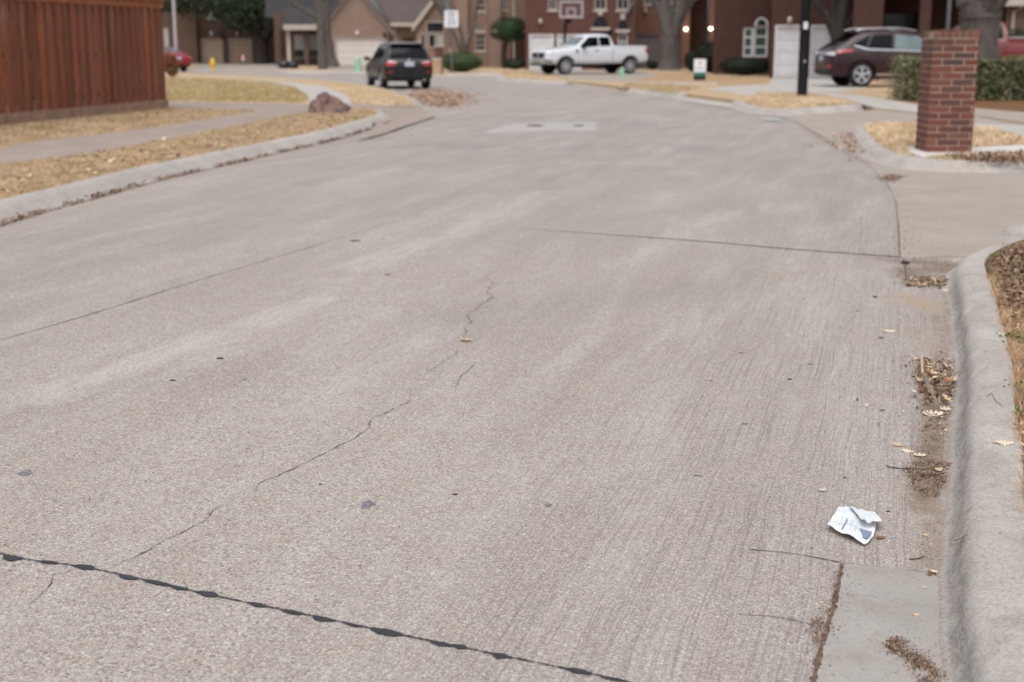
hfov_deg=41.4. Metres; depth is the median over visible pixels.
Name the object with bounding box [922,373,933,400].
stick
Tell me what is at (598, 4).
window
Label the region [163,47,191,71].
red sedan
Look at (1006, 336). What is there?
weed
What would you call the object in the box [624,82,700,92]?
grass
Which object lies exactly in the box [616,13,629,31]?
arched window
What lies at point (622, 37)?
window
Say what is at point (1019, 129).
sidewalk
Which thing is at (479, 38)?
window
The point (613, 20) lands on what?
red house
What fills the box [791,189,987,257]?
leaf litter
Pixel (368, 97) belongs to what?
grass
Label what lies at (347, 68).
driveway
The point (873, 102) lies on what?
sidewalk
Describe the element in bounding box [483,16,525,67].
ornamental tree
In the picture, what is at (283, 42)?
door
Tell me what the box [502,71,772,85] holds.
lawn patch
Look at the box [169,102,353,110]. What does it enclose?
alley
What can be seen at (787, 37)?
garage door
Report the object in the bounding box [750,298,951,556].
leaf litter
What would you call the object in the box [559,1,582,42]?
basketball hoop
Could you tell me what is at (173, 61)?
dead bush
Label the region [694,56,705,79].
yard sign
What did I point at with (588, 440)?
road
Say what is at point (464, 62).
boxwood
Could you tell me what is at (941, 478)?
leaf litter
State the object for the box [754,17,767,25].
arched window
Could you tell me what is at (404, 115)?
driveway
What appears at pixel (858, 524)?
paper wrapper
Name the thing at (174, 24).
street light
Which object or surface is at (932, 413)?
dry leaf
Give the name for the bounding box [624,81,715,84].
sidewalk
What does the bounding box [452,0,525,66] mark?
tan house
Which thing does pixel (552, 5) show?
window
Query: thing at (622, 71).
utility pedestal
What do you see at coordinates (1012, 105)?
flower bed
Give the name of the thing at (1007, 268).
leaf litter
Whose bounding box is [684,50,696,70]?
dark shrub
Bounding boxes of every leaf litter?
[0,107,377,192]
[0,117,394,225]
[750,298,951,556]
[753,565,884,678]
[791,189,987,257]
[793,129,871,160]
[806,615,833,651]
[808,404,947,469]
[843,254,955,292]
[846,628,947,681]
[856,339,956,433]
[872,453,949,497]
[878,173,923,182]
[892,347,957,405]
[894,276,948,288]
[943,149,1023,164]
[991,244,1023,310]
[998,276,1023,366]
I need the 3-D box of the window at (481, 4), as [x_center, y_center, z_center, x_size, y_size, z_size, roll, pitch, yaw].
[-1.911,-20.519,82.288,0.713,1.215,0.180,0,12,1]
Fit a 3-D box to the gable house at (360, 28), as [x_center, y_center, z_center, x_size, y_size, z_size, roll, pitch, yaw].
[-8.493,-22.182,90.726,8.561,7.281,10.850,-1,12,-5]
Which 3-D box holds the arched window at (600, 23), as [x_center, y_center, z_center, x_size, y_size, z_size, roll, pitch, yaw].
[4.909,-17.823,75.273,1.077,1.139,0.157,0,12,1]
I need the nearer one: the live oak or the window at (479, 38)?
the window at (479, 38)
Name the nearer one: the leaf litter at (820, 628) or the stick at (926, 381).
the leaf litter at (820, 628)
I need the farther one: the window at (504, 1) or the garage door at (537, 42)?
the window at (504, 1)
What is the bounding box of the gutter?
[816,563,943,681]
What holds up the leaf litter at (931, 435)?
on the road
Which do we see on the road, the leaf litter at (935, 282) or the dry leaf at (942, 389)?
the leaf litter at (935, 282)
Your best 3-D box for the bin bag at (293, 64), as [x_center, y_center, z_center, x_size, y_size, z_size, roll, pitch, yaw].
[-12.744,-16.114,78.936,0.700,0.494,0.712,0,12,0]
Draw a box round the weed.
[986,243,1023,415]
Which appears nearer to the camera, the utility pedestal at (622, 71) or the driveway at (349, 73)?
the utility pedestal at (622, 71)
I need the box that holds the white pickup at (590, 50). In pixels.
[528,34,649,74]
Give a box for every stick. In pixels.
[920,355,923,372]
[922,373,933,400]
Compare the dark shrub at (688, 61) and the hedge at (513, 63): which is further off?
the hedge at (513, 63)
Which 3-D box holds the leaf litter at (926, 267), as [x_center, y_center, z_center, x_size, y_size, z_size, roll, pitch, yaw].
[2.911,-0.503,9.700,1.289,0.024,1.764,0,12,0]
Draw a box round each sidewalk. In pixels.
[0,112,304,163]
[228,79,352,105]
[254,108,308,111]
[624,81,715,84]
[807,92,917,112]
[974,108,1023,122]
[975,124,1023,136]
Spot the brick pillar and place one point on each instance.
(947, 88)
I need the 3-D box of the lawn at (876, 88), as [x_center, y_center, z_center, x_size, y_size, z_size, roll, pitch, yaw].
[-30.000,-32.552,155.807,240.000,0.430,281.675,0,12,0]
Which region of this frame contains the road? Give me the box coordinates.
[0,70,965,681]
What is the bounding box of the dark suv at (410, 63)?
[364,41,432,88]
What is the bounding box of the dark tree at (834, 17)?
[811,0,895,40]
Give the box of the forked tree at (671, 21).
[647,0,695,70]
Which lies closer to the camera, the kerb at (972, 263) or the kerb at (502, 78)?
the kerb at (972, 263)
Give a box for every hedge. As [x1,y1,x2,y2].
[502,58,525,68]
[884,54,1023,100]
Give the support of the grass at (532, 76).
on the lawn at (876, 88)
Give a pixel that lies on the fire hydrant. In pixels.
(212, 63)
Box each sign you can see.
[239,51,243,60]
[444,10,457,72]
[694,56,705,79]
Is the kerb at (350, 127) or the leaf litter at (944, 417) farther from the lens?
the kerb at (350, 127)
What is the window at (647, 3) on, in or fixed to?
in the orange house at (692, 34)
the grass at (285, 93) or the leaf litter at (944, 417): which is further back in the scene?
the grass at (285, 93)
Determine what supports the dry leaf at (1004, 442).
on the kerb at (980, 482)
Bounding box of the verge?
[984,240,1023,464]
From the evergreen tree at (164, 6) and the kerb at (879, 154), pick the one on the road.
the kerb at (879, 154)
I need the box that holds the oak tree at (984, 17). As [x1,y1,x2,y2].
[956,0,1007,58]
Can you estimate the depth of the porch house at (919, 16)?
53.99 m
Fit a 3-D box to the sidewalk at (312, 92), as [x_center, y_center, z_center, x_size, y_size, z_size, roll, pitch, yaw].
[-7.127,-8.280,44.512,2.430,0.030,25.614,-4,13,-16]
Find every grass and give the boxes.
[127,77,307,101]
[328,84,412,105]
[506,73,571,80]
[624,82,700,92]
[742,91,863,108]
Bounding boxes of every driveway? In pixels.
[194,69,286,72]
[195,64,284,69]
[328,73,365,74]
[330,66,365,70]
[354,104,434,139]
[529,69,658,80]
[571,79,623,91]
[675,88,751,107]
[709,78,868,94]
[783,110,1023,258]
[830,108,1023,124]
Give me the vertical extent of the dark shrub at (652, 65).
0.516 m
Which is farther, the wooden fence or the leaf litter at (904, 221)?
the wooden fence
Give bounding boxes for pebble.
[818,488,826,491]
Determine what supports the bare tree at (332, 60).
on the lawn at (876, 88)
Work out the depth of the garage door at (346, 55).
86.82 m
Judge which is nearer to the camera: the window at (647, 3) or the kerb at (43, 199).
the kerb at (43, 199)
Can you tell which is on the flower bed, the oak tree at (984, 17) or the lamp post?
the oak tree at (984, 17)
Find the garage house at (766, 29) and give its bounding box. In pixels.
[712,0,853,77]
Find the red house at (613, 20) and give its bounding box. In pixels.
[526,0,634,69]
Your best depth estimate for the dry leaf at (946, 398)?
6.14 m
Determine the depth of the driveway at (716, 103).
37.28 m
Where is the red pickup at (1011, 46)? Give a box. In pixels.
[951,22,1023,60]
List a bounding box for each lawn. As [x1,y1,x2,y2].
[0,106,377,199]
[165,72,411,103]
[187,50,1023,123]
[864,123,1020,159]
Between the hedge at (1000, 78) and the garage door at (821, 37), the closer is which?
the hedge at (1000, 78)
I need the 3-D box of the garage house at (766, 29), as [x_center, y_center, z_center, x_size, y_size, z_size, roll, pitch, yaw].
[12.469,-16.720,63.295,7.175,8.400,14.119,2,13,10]
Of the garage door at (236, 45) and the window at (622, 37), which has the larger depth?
the garage door at (236, 45)
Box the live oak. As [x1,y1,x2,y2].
[165,0,340,63]
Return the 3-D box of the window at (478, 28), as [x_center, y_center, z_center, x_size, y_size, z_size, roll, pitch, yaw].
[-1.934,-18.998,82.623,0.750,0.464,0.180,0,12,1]
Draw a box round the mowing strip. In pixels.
[906,145,1023,157]
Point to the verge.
(989, 268)
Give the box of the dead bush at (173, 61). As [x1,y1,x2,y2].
[164,54,178,76]
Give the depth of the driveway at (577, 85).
49.24 m
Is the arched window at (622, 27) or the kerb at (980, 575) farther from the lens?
the arched window at (622, 27)
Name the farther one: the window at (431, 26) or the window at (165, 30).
the window at (165, 30)
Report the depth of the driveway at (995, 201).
13.77 m
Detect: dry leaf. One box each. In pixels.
[902,448,913,452]
[923,410,943,416]
[933,386,946,391]
[943,394,953,401]
[996,440,1013,445]
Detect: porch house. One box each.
[265,0,338,65]
[853,0,1023,79]
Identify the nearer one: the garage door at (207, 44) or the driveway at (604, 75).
the driveway at (604, 75)
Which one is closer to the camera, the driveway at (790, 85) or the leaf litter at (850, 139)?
the leaf litter at (850, 139)
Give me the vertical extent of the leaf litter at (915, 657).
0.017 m
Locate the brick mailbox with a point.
(437, 65)
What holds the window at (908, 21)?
in the porch house at (919, 16)
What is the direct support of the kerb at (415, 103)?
on the road
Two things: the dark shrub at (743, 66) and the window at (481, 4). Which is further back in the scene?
the window at (481, 4)
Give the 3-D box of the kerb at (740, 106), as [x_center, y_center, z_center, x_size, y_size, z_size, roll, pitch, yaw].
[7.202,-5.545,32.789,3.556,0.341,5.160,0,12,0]
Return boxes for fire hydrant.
[209,57,215,69]
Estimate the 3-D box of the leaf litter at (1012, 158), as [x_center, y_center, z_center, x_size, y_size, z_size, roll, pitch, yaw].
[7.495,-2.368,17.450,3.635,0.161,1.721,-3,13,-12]
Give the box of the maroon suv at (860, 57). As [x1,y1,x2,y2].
[814,27,921,86]
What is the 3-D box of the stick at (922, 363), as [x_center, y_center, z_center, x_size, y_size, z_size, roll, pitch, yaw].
[2.054,0.122,6.792,0.017,0.023,0.448,4,13,16]
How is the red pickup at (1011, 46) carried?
on the lawn at (876, 88)
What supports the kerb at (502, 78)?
on the road
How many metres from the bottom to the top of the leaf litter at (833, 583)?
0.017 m
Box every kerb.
[0,128,345,222]
[171,68,569,84]
[186,72,423,106]
[331,108,388,135]
[626,88,686,97]
[730,100,864,115]
[846,124,1023,172]
[933,516,1023,681]
[935,274,1023,550]
[942,225,1023,293]
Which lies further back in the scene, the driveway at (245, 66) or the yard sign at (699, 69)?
the driveway at (245, 66)
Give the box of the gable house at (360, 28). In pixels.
[330,0,449,65]
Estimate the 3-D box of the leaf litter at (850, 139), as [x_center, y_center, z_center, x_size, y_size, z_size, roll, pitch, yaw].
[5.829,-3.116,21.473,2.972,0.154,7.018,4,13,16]
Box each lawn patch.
[165,78,308,101]
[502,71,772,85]
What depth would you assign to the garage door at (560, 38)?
75.74 m
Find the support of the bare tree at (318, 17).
on the lawn at (876, 88)
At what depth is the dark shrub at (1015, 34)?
49.90 m
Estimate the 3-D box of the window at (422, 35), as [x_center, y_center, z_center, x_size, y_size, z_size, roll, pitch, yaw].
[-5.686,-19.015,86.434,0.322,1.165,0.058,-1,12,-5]
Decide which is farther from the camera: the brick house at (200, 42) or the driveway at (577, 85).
the brick house at (200, 42)
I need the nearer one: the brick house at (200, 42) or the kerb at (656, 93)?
the kerb at (656, 93)
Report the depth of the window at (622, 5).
75.25 m
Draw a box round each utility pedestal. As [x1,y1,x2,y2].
[355,57,361,71]
[620,67,624,76]
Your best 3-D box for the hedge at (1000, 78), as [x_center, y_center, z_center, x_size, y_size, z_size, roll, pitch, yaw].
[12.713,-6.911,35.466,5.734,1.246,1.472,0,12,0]
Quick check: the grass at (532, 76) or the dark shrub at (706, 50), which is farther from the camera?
the dark shrub at (706, 50)
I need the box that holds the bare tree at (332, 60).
[323,0,340,66]
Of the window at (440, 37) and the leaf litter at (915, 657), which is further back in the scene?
the window at (440, 37)
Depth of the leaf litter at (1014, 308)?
7.63 m
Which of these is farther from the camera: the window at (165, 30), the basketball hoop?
the window at (165, 30)
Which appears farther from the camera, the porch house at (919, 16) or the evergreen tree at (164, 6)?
the evergreen tree at (164, 6)
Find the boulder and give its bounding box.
[308,92,350,112]
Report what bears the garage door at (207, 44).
in the brick house at (200, 42)
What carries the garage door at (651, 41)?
in the orange house at (692, 34)
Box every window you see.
[163,28,167,46]
[293,34,304,57]
[308,34,317,57]
[420,33,425,48]
[426,21,444,32]
[428,34,435,47]
[437,34,443,50]
[474,25,485,32]
[474,34,485,52]
[477,0,485,12]
[501,0,507,11]
[547,0,557,11]
[591,9,609,29]
[593,0,607,11]
[615,0,628,11]
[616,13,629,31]
[618,33,627,44]
[643,0,652,5]
[743,27,753,56]
[753,26,767,56]
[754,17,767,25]
[884,14,918,33]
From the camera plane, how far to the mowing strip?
18.84 m
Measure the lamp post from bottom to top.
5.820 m
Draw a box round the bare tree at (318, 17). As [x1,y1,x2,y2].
[286,0,327,68]
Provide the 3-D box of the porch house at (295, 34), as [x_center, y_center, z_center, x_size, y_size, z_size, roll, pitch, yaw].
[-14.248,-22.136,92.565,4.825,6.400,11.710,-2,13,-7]
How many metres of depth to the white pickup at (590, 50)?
64.03 m
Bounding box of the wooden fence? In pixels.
[0,0,168,124]
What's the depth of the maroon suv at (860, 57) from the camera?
45.50 m
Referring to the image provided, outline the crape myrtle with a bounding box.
[432,0,478,52]
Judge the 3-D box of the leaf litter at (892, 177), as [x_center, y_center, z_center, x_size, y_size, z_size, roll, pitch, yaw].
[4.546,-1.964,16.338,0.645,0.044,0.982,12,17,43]
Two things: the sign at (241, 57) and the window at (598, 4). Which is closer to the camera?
the window at (598, 4)
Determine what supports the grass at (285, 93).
on the lawn patch at (235, 93)
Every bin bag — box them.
[277,60,288,68]
[288,60,298,68]
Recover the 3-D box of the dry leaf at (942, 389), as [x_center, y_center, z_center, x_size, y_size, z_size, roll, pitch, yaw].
[1.995,0.226,6.327,0.054,0.012,0.084,31,-23,-22]
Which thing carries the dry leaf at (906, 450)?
on the road
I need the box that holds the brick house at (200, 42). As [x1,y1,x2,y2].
[162,1,274,63]
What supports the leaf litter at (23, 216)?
on the road
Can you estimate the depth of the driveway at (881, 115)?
28.91 m
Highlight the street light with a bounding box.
[172,0,179,68]
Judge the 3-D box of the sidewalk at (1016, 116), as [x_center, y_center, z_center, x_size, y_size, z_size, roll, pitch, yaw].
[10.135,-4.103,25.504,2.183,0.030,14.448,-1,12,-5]
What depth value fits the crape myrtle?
78.52 m
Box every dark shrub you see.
[647,61,658,69]
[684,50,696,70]
[691,40,712,71]
[716,56,769,74]
[1007,25,1023,36]
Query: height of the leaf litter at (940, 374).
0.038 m
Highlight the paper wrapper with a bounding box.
[828,506,881,543]
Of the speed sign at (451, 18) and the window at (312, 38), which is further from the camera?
the window at (312, 38)
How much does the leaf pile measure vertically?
0.180 m
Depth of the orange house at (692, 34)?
79.31 m
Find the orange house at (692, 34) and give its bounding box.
[634,0,714,68]
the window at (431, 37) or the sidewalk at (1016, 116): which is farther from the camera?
the window at (431, 37)
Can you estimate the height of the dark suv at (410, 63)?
1.654 m
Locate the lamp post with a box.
[796,0,810,95]
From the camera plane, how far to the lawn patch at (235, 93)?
40.84 m
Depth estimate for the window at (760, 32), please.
63.77 m
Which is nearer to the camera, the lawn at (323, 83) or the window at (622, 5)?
the lawn at (323, 83)
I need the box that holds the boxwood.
[443,52,483,71]
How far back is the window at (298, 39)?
89.64 m
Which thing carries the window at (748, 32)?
in the garage house at (766, 29)
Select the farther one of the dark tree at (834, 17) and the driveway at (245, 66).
the driveway at (245, 66)
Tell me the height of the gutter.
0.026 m
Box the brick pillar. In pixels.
[915,30,979,151]
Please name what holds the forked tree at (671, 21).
on the lawn at (876, 88)
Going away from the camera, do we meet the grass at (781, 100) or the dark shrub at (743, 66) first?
the grass at (781, 100)
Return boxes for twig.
[887,466,934,469]
[954,532,968,540]
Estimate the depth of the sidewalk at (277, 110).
29.92 m
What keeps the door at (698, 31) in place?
in the orange house at (692, 34)
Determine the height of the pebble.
0.016 m
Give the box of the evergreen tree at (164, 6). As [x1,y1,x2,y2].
[161,0,219,14]
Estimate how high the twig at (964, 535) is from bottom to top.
0.087 m
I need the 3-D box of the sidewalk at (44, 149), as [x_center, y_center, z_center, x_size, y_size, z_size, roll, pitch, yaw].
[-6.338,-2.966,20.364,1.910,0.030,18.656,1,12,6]
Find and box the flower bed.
[893,98,1023,111]
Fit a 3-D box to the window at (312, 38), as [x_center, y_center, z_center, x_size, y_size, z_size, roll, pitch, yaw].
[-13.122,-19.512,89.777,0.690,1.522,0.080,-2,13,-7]
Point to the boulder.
(324, 102)
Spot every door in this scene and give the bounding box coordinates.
[202,39,221,62]
[230,39,250,62]
[280,30,291,59]
[336,39,384,65]
[531,36,551,68]
[558,36,579,68]
[636,35,657,67]
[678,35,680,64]
[695,28,702,49]
[775,27,799,77]
[811,27,830,77]

